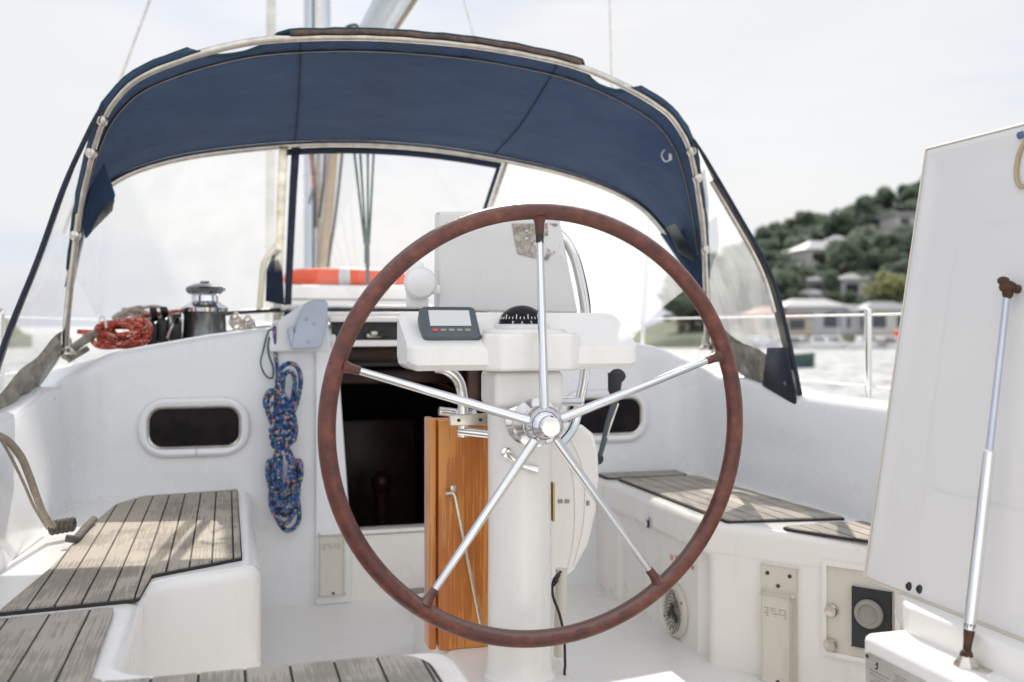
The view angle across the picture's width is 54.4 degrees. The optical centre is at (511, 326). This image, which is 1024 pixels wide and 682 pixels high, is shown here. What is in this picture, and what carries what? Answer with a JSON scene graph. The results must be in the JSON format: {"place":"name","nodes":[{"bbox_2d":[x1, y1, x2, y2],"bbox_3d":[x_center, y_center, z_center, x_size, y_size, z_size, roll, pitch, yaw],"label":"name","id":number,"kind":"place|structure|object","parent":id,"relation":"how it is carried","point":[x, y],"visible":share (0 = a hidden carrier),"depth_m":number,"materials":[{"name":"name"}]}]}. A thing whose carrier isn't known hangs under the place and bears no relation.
{"place":"outdoors","nodes":[
{"label":"outdoors","id":0,"kind":"place"},
{"bbox_2d":[5,318,31,347],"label":"distant hill","id":1,"kind":"structure","parent":0,"point":[20,338],"depth_m":102.90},
{"bbox_2d":[5,327,895,400],"bbox_3d":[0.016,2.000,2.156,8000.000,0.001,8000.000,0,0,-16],"label":"sea","id":2,"kind":"structure","parent":0,"point":[846,366],"depth_m":57.34,"materials":[{"name":"liquid"}]},
{"bbox_2d":[0,303,1023,681],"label":"sailing yacht","id":3,"kind":"object","parent":2,"relation":"on","point":[184,559],"visible":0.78,"depth_m":2.95,"materials":[{"name":"white plastic"}]},
{"bbox_2d":[0,311,4,389],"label":"stanchion","id":4,"kind":"object","parent":3,"relation":"on","point":[2,333],"visible":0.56,"depth_m":4.32,"materials":[{"name":"silver metal"}]},
{"bbox_2d":[0,316,256,320],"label":"lifeline","id":5,"kind":"object","parent":4,"relation":"attached to","point":[62,318],"visible":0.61,"depth_m":5.06,"materials":[{"name":"white metal"}]},
{"bbox_2d":[0,432,97,542],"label":"coaming rope","id":6,"kind":"object","parent":3,"relation":"on","point":[61,526],"visible":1,"depth_m":2.37,"materials":[{"name":"grey fabric"}]},
{"bbox_2d":[61,330,98,362],"bbox_3d":[-1.361,0.060,3.155,0.056,0.103,0.143,0,0,22],"label":"stowed tube","id":7,"kind":"object","parent":3,"relation":"on","point":[82,341],"visible":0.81,"depth_m":3.14,"materials":[{"name":"plastic"}]},
{"bbox_2d":[62,0,150,233],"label":"shroud","id":8,"kind":"object","parent":3,"relation":"attached to","point":[121,76],"visible":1,"depth_m":4.46,"materials":[{"name":"silver metal"}]},
{"bbox_2d":[76,309,181,349],"bbox_3d":[-1.242,0.004,3.397,0.182,0.143,0.454,0,0,30],"label":"red rope","id":9,"kind":"object","parent":3,"relation":"on","point":[140,332],"visible":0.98,"depth_m":3.27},
{"bbox_2d":[111,305,161,319],"bbox_3d":[-1.394,-0.042,3.728,0.197,0.080,0.072,0,0,-16],"label":"tan rope coil","id":10,"kind":"object","parent":3,"relation":"on","point":[134,311],"visible":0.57,"depth_m":3.70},
{"bbox_2d":[147,306,181,344],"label":"rope clutches","id":11,"kind":"object","parent":3,"relation":"on","point":[164,329],"visible":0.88,"depth_m":3.41,"materials":[{"name":"black plastic"}]},
{"bbox_2d":[181,281,227,338],"bbox_3d":[-1.088,-0.050,3.525,0.160,0.221,0.160,0,0,-16],"label":"sheet winch","id":12,"kind":"object","parent":3,"relation":"on","point":[204,310],"visible":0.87,"depth_m":3.47,"materials":[{"name":"silver metal"}]},
{"bbox_2d":[229,312,255,330],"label":"deck blocks","id":13,"kind":"structure","parent":3,"relation":"on","point":[244,323],"depth_m":3.48,"materials":[{"name":"silver metal"}]},
{"bbox_2d":[266,0,275,321],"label":"furled headsail","id":14,"kind":"object","parent":3,"relation":"on","point":[270,31],"visible":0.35,"depth_m":8.81,"materials":[{"name":"white fabric"}]},
{"bbox_2d":[260,320,303,532],"bbox_3d":[-0.753,0.327,3.258,0.138,0.700,0.094,0,0,-16],"label":"blue rope hank","id":15,"kind":"object","parent":3,"relation":"hanging from","point":[283,429],"visible":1,"depth_m":3.24,"materials":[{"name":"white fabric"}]},
{"bbox_2d":[287,300,327,348],"bbox_3d":[-0.674,-0.008,3.280,0.128,0.160,0.079,0,0,-16],"label":"instrument cover","id":16,"kind":"object","parent":3,"relation":"attached to","point":[308,330],"visible":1,"depth_m":3.25,"materials":[{"name":"grey plastic"}]},
{"bbox_2d":[312,0,314,267],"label":"halyard wire","id":17,"kind":"object","parent":3,"relation":"attached to","point":[313,220],"depth_m":6.56,"materials":[{"name":"grey metal"}]},
{"bbox_2d":[304,0,330,322],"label":"mast","id":18,"kind":"object","parent":3,"relation":"on","point":[322,13],"visible":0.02,"depth_m":6.88,"materials":[{"name":"silver metal"}]},
{"bbox_2d":[308,154,343,267],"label":"halyards","id":19,"kind":"object","parent":18,"relation":"hanging from","point":[314,169],"visible":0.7,"depth_m":6.59,"materials":[{"name":"beige fabric"}]},
{"bbox_2d":[318,154,337,267],"bbox_3d":[-1.174,-0.738,6.374,0.060,1.136,1.001,0,0,-18],"label":"boom vang","id":20,"kind":"object","parent":18,"relation":"attached to","point":[327,215],"visible":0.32,"depth_m":6.35,"materials":[{"name":"beige"}]},
{"bbox_2d":[345,0,417,28],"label":"boom","id":21,"kind":"object","parent":18,"relation":"attached to","point":[390,14],"visible":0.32,"depth_m":3.96,"materials":[{"name":"silver metal"}]},
{"bbox_2d":[352,140,374,283],"bbox_3d":[-0.692,-0.663,4.554,0.175,1.176,0.060,0,0,-16],"label":"mainsheet tackle","id":22,"kind":"object","parent":21,"relation":"hanging from","point":[366,238],"visible":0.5,"depth_m":4.55,"materials":[{"name":"fabric"}]},
{"bbox_2d":[271,284,428,316],"bbox_3d":[-0.852,-0.125,5.111,0.725,0.150,0.725,0,0,-16],"label":"liferaft case","id":23,"kind":"object","parent":3,"relation":"on","point":[341,295],"visible":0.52,"depth_m":4.75,"materials":[{"name":"white plastic"}]},
{"bbox_2d":[283,267,405,285],"bbox_3d":[-0.852,-0.242,5.111,0.630,0.094,0.631,0,0,-16],"label":"lifebuoy","id":24,"kind":"object","parent":23,"relation":"on","point":[333,276],"visible":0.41,"depth_m":4.82,"materials":[{"name":"orange plastic"}]},
{"bbox_2d":[0,27,802,408],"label":"spray dodger","id":25,"kind":"object","parent":3,"relation":"attached to","point":[480,101],"visible":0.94,"depth_m":3.17,"materials":[{"name":"blue fabric"}]},
{"bbox_2d":[410,416,598,650],"bbox_3d":[-0.123,0.573,2.911,0.455,0.714,1.141,0,0,-16],"label":"folding table","id":26,"kind":"object","parent":3,"relation":"on","point":[455,484],"visible":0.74,"depth_m":2.35,"materials":[{"name":"brown wood"}]},
{"bbox_2d":[397,212,636,681],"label":"steering pedestal","id":27,"kind":"object","parent":3,"relation":"on","point":[491,268],"visible":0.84,"depth_m":2.12,"materials":[{"name":"white plastic"}]},
{"bbox_2d":[418,307,480,340],"bbox_3d":[-0.130,0.001,2.062,0.124,0.085,0.076,0,0,-16],"label":"chart display","id":28,"kind":"object","parent":27,"relation":"attached to","point":[446,323],"visible":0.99,"depth_m":2.04,"materials":[{"name":"grey plastic"}]},
{"bbox_2d":[317,202,742,647],"bbox_3d":[0.055,0.196,2.022,0.891,0.891,0.160,0,0,-16],"label":"steering wheel","id":29,"kind":"object","parent":27,"relation":"attached to","point":[539,421],"visible":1,"depth_m":1.98,"materials":[{"name":"wood"}]},
{"bbox_2d":[598,369,625,464],"bbox_3d":[0.227,0.252,2.608,0.143,0.285,0.064,0,0,-24],"label":"throttle lever","id":30,"kind":"object","parent":3,"relation":"attached to","point":[616,378],"visible":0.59,"depth_m":2.61,"materials":[{"name":"plastic"}]},
{"bbox_2d":[609,0,617,294],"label":"shroud","id":31,"kind":"object","parent":3,"relation":"attached to","point":[614,196],"visible":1,"depth_m":5.32,"materials":[{"name":"silver metal"}]},
{"bbox_2d":[641,314,644,343],"bbox_3d":[0.707,0.206,5.371,0.060,0.547,0.060,0,0,-16],"label":"stanchion","id":32,"kind":"object","parent":3,"relation":"on","point":[642,330],"visible":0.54,"depth_m":5.36,"materials":[{"name":"silver metal"}]},
{"bbox_2d":[864,308,871,398],"bbox_3d":[1.247,0.206,3.487,0.060,0.547,0.060,0,0,-16],"label":"stanchion","id":33,"kind":"object","parent":3,"relation":"on","point":[867,353],"visible":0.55,"depth_m":3.48,"materials":[{"name":"silver metal"}]},
{"bbox_2d":[618,313,900,319],"bbox_3d":[0.364,-0.067,5.358,0.645,0.058,11.961,0,0,-22],"label":"lifeline","id":34,"kind":"object","parent":33,"relation":"attached to","point":[872,314],"visible":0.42,"depth_m":3.97,"materials":[{"name":"white metal"}]},
{"bbox_2d":[863,123,1023,673],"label":"locker lid","id":35,"kind":"object","parent":3,"relation":"on","point":[946,533],"visible":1,"depth_m":1.85,"materials":[{"name":"paint"}]},
{"bbox_3d":[-0.133,0.207,7.211,0.060,0.547,0.060,0,0,-16],"label":"stanchion","id":36,"kind":"object","parent":3,"relation":"attached to","visible":0},
{"bbox_2d":[740,374,889,389],"bbox_3d":[0.364,0.185,5.358,0.645,0.058,11.961,0,0,-22],"label":"rail","id":37,"kind":"object","parent":36,"relation":"attached to","point":[853,385],"visible":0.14,"depth_m":3.62,"materials":[{"name":"white metal"}]},
{"bbox_2d":[745,336,778,348],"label":"moored boat","id":38,"kind":"object","parent":2,"relation":"on","point":[761,342],"visible":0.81,"depth_m":89.56,"materials":[{"name":"white plastic"}]},
{"bbox_2d":[794,352,814,367],"bbox_3d":[13.627,1.689,49.000,2.600,0.862,0.780,0,0,-6],"label":"moored boat","id":39,"kind":"object","parent":2,"relation":"on","point":[803,360],"visible":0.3,"depth_m":48.82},
{"bbox_2d":[743,340,896,342],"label":"jetty","id":40,"kind":"object","parent":2,"relation":"on","point":[808,341],"visible":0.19,"depth_m":90.10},
{"bbox_2d":[795,336,846,348],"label":"moored boat","id":41,"kind":"object","parent":2,"relation":"on","point":[820,342],"visible":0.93,"depth_m":89.53,"materials":[{"name":"white plastic"}]},
{"bbox_2d":[845,336,878,348],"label":"moored boat","id":42,"kind":"object","parent":2,"relation":"on","point":[858,343],"visible":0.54,"depth_m":89.31,"materials":[{"name":"white plastic"}]},
{"bbox_2d":[0,0,1023,326],"label":"sky","id":43,"kind":"structure","parent":0,"point":[818,106],"materials":[{"name":"white"}]},
{"bbox_2d":[628,235,893,347],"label":"wooded hill","id":44,"kind":"structure","parent":0,"point":[662,334],"depth_m":100.69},
{"bbox_2d":[663,274,677,295],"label":"hillside tree","id":45,"kind":"object","parent":44,"relation":"on","point":[670,282],"visible":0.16,"depth_m":134.87,"materials":[{"name":"green plant"}]},
{"bbox_2d":[657,285,695,330],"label":"hillside tree","id":46,"kind":"object","parent":44,"relation":"on","point":[664,289],"visible":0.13,"depth_m":109.21,"materials":[{"name":"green plant"}]},
{"bbox_2d":[662,295,694,334],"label":"hillside tree","id":47,"kind":"object","parent":44,"relation":"on","point":[676,306],"visible":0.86,"depth_m":102.94,"materials":[{"name":"green plant"}]},
{"bbox_2d":[676,309,701,331],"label":"hillside tree","id":48,"kind":"object","parent":44,"relation":"on","point":[690,313],"visible":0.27,"depth_m":107.17,"materials":[{"name":"green plant"}]},
{"bbox_2d":[709,277,721,309],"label":"hillside tree","id":49,"kind":"object","parent":44,"relation":"on","point":[715,292],"visible":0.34,"depth_m":102.60,"materials":[{"name":"green plant"}]},
{"bbox_2d":[709,251,741,261],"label":"hillside tree","id":50,"kind":"object","parent":44,"relation":"on","point":[715,255],"visible":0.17,"depth_m":143.86,"materials":[{"name":"green plant"}]},
{"bbox_2d":[710,257,743,275],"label":"hillside tree","id":51,"kind":"object","parent":44,"relation":"on","point":[712,267],"visible":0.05,"depth_m":124.83,"materials":[{"name":"green plant"}]},
{"bbox_2d":[711,273,744,322],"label":"hillside tree","id":52,"kind":"object","parent":44,"relation":"on","point":[719,276],"visible":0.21,"depth_m":107.68,"materials":[{"name":"green plant"}]},
{"bbox_2d":[716,284,740,325],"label":"hillside tree","id":53,"kind":"object","parent":44,"relation":"on","point":[728,293],"visible":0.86,"depth_m":105.12,"materials":[{"name":"green plant"}]},
{"bbox_2d":[722,243,746,259],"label":"hillside tree","id":54,"kind":"object","parent":44,"relation":"on","point":[739,249],"visible":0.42,"depth_m":144.53,"materials":[{"name":"green plant"}]},
{"bbox_2d":[719,275,756,321],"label":"hillside tree","id":55,"kind":"object","parent":44,"relation":"on","point":[739,282],"visible":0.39,"depth_m":106.59,"materials":[{"name":"green plant"}]},
{"bbox_2d":[727,300,749,324],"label":"hillside tree","id":56,"kind":"object","parent":44,"relation":"on","point":[737,307],"visible":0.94,"depth_m":105.03,"materials":[{"name":"green plant"}]},
{"bbox_2d":[722,260,758,315],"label":"hillside tree","id":57,"kind":"object","parent":44,"relation":"on","point":[735,270],"visible":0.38,"depth_m":109.92,"materials":[{"name":"green plant"}]},
{"bbox_2d":[741,289,764,310],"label":"hillside tree","id":58,"kind":"object","parent":44,"relation":"on","point":[753,296],"visible":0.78,"depth_m":105.90,"materials":[{"name":"green plant"}]},
{"bbox_2d":[754,226,776,240],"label":"hillside tree","id":59,"kind":"object","parent":44,"relation":"on","point":[765,233],"visible":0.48,"depth_m":150.76,"materials":[{"name":"green plant"}]},
{"bbox_2d":[743,268,788,294],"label":"hillside tree","id":60,"kind":"object","parent":44,"relation":"on","point":[755,275],"visible":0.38,"depth_m":106.47,"materials":[{"name":"green plant"}]},
{"bbox_2d":[756,238,778,251],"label":"hillside tree","id":61,"kind":"object","parent":44,"relation":"on","point":[772,245],"visible":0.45,"depth_m":141.93,"materials":[{"name":"green plant"}]},
{"bbox_2d":[738,306,812,334],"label":"hillside house","id":62,"kind":"structure","parent":44,"relation":"on","point":[768,326],"depth_m":95.60,"materials":[{"name":"ceramic"}]},
{"bbox_2d":[762,319,776,328],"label":"window","id":63,"kind":"structure","parent":62,"relation":"in","point":[766,323],"depth_m":95.31,"materials":[{"name":"grey glass"}]},
{"bbox_2d":[789,319,804,328],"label":"window","id":64,"kind":"structure","parent":62,"relation":"in","point":[793,323],"depth_m":95.59,"materials":[{"name":"grey glass"}]},
{"bbox_2d":[761,250,789,262],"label":"hillside tree","id":65,"kind":"object","parent":44,"relation":"on","point":[770,256],"visible":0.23,"depth_m":127.03,"materials":[{"name":"green plant"}]},
{"bbox_2d":[757,270,801,302],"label":"hillside tree","id":66,"kind":"object","parent":44,"relation":"on","point":[790,279],"visible":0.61,"depth_m":105.54,"materials":[{"name":"green plant"}]},
{"bbox_2d":[768,221,790,251],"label":"hillside tree","id":67,"kind":"object","parent":44,"relation":"on","point":[777,226],"visible":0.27,"depth_m":153.93,"materials":[{"name":"green plant"}]},
{"bbox_2d":[780,287,798,301],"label":"hillside tree","id":68,"kind":"object","parent":44,"relation":"on","point":[793,291],"visible":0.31,"depth_m":104.53,"materials":[{"name":"green plant"}]},
{"bbox_2d":[774,228,806,250],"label":"hillside tree","id":69,"kind":"object","parent":44,"relation":"on","point":[782,235],"visible":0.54,"depth_m":143.43,"materials":[{"name":"green plant"}]},
{"bbox_2d":[773,259,816,292],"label":"hillside tree","id":70,"kind":"object","parent":44,"relation":"on","point":[801,269],"visible":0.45,"depth_m":112.98,"materials":[{"name":"green plant"}]},
{"bbox_2d":[782,292,809,300],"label":"hillside tree","id":71,"kind":"object","parent":44,"relation":"on","point":[788,296],"visible":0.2,"depth_m":103.58,"materials":[{"name":"green plant"}]},
{"bbox_2d":[783,235,811,254],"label":"hillside tree","id":72,"kind":"object","parent":44,"relation":"on","point":[797,242],"visible":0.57,"depth_m":136.10,"materials":[{"name":"green plant"}]},
{"bbox_2d":[794,210,824,228],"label":"hillside tree","id":73,"kind":"object","parent":44,"relation":"on","point":[806,219],"visible":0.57,"depth_m":153.18,"materials":[{"name":"green plant"}]},
{"bbox_2d":[795,289,823,298],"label":"hillside house","id":74,"kind":"structure","parent":44,"relation":"on","point":[814,293],"depth_m":110.34,"materials":[{"name":"metal"}]},
{"bbox_2d":[798,226,825,240],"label":"hillside tree","id":75,"kind":"object","parent":44,"relation":"on","point":[814,232],"visible":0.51,"depth_m":141.54,"materials":[{"name":"green plant"}]},
{"bbox_2d":[800,276,826,291],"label":"hillside house","id":76,"kind":"structure","parent":44,"relation":"on","point":[815,282],"depth_m":116.65,"materials":[{"name":"grey concrete"}]},
{"bbox_2d":[782,299,851,334],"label":"hillside house","id":77,"kind":"structure","parent":44,"relation":"on","point":[823,325],"depth_m":96.09,"materials":[{"name":"metal"}]},
{"bbox_2d":[824,313,839,326],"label":"window","id":78,"kind":"structure","parent":77,"relation":"in","point":[828,321],"depth_m":96.10,"materials":[{"name":"grey glass"}]},
{"bbox_2d":[787,241,852,269],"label":"hillside house","id":79,"kind":"structure","parent":44,"relation":"on","point":[808,252],"depth_m":127.56,"materials":[{"name":"metal"}]},
{"bbox_2d":[818,218,840,235],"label":"hillside tree","id":80,"kind":"object","parent":44,"relation":"on","point":[832,228],"visible":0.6,"depth_m":142.67,"materials":[{"name":"green plant"}]},
{"bbox_2d":[821,269,839,292],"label":"hillside tree","id":81,"kind":"object","parent":44,"relation":"on","point":[830,278],"visible":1,"depth_m":114.04,"materials":[{"name":"green plant"}]},
{"bbox_2d":[821,262,839,289],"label":"hillside tree","id":82,"kind":"object","parent":44,"relation":"on","point":[829,266],"visible":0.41,"depth_m":123.21,"materials":[{"name":"green plant"}]},
{"bbox_2d":[823,291,854,303],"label":"hillside tree","id":83,"kind":"object","parent":44,"relation":"on","point":[834,296],"visible":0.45,"depth_m":105.45,"materials":[{"name":"green plant"}]},
{"bbox_2d":[824,236,861,273],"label":"hillside tree","id":84,"kind":"object","parent":44,"relation":"on","point":[837,252],"visible":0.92,"depth_m":120.89,"materials":[{"name":"green plant"}]},
{"bbox_2d":[827,207,859,229],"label":"hillside tree","id":85,"kind":"object","parent":44,"relation":"on","point":[844,217],"visible":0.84,"depth_m":141.09,"materials":[{"name":"green plant"}]},
{"bbox_2d":[829,304,863,333],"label":"hillside house","id":86,"kind":"structure","parent":44,"relation":"on","point":[854,324],"depth_m":96.51,"materials":[{"name":"grey metal"}]},
{"bbox_2d":[837,225,859,237],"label":"hillside tree","id":87,"kind":"object","parent":44,"relation":"on","point":[844,231],"visible":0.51,"depth_m":139.94,"materials":[{"name":"green plant"}]},
{"bbox_2d":[843,292,865,304],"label":"hillside tree","id":88,"kind":"object","parent":44,"relation":"on","point":[850,297],"visible":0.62,"depth_m":104.69,"materials":[{"name":"green plant"}]},
{"bbox_2d":[833,273,878,300],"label":"hillside house","id":89,"kind":"structure","parent":44,"relation":"on","point":[854,282],"depth_m":114.12,"materials":[{"name":"grey metal"}]},
{"bbox_2d":[844,251,873,273],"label":"hillside tree","id":90,"kind":"object","parent":44,"relation":"on","point":[864,266],"visible":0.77,"depth_m":120.56,"materials":[{"name":"green plant"}]},
{"bbox_2d":[847,194,873,222],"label":"hillside tree","id":91,"kind":"object","parent":44,"relation":"on","point":[863,204],"visible":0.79,"depth_m":145.13,"materials":[{"name":"green plant"}]},
{"bbox_2d":[851,224,879,237],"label":"hillside tree","id":92,"kind":"object","parent":44,"relation":"on","point":[870,229],"visible":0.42,"depth_m":136.49,"materials":[{"name":"green plant"}]},
{"bbox_2d":[847,229,889,251],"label":"hillside tree","id":93,"kind":"object","parent":44,"relation":"on","point":[879,239],"visible":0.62,"depth_m":127.16,"materials":[{"name":"green plant"}]},
{"bbox_2d":[858,209,897,229],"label":"hillside tree","id":94,"kind":"object","parent":44,"relation":"on","point":[874,215],"visible":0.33,"depth_m":141.71,"materials":[{"name":"green plant"}]},
{"bbox_2d":[857,302,901,334],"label":"hillside house","id":95,"kind":"structure","parent":44,"relation":"on","point":[885,325],"depth_m":95.99,"materials":[{"name":"grey metal"}]},
{"bbox_2d":[872,316,885,326],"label":"window","id":96,"kind":"structure","parent":95,"relation":"in","point":[877,321],"depth_m":95.82,"materials":[{"name":"grey glass"}]},
{"bbox_2d":[863,250,901,271],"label":"hillside tree","id":97,"kind":"object","parent":44,"relation":"on","point":[876,262],"visible":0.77,"depth_m":118.50,"materials":[{"name":"green plant"}]},
{"bbox_2d":[861,270,905,301],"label":"pale tree","id":98,"kind":"object","parent":44,"relation":"on","point":[888,282],"visible":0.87,"depth_m":105.08,"materials":[{"name":"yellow plant"}]},
{"bbox_2d":[867,291,902,303],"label":"hillside tree","id":99,"kind":"object","parent":44,"relation":"on","point":[887,297],"visible":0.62,"depth_m":105.25,"materials":[{"name":"green plant"}]},
{"bbox_2d":[874,185,899,209],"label":"hillside tree","id":100,"kind":"object","parent":44,"relation":"on","point":[885,196],"visible":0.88,"depth_m":151.38,"materials":[{"name":"green plant"}]},
{"bbox_2d":[879,261,908,276],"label":"hillside tree","id":101,"kind":"object","parent":44,"relation":"on","point":[897,268],"visible":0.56,"depth_m":114.27,"materials":[{"name":"green plant"}]},
{"bbox_2d":[875,212,915,234],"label":"hillside house","id":102,"kind":"structure","parent":44,"relation":"on","point":[889,221],"depth_m":135.65,"materials":[{"name":"metal"}]},
{"bbox_2d":[885,231,910,248],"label":"hillside tree","id":103,"kind":"object","parent":44,"relation":"on","point":[892,238],"visible":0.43,"depth_m":125.87,"materials":[{"name":"green plant"}]},
{"bbox_2d":[894,245,910,255],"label":"hillside tree","id":104,"kind":"object","parent":44,"relation":"on","point":[903,249],"visible":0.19,"depth_m":121.35,"materials":[{"name":"green plant"}]},
{"bbox_2d":[892,223,913,234],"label":"hillside tree","id":105,"kind":"object","parent":44,"relation":"on","point":[896,229],"visible":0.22,"depth_m":130.49,"materials":[{"name":"green plant"}]},
{"bbox_2d":[896,187,917,205],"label":"hillside tree","id":106,"kind":"object","parent":44,"relation":"on","point":[913,196],"visible":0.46,"depth_m":149.52,"materials":[{"name":"green plant"}]},
{"bbox_2d":[904,199,917,211],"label":"hillside tree","id":107,"kind":"object","parent":44,"relation":"on","point":[912,203],"visible":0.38,"depth_m":145.14,"materials":[{"name":"green plant"}]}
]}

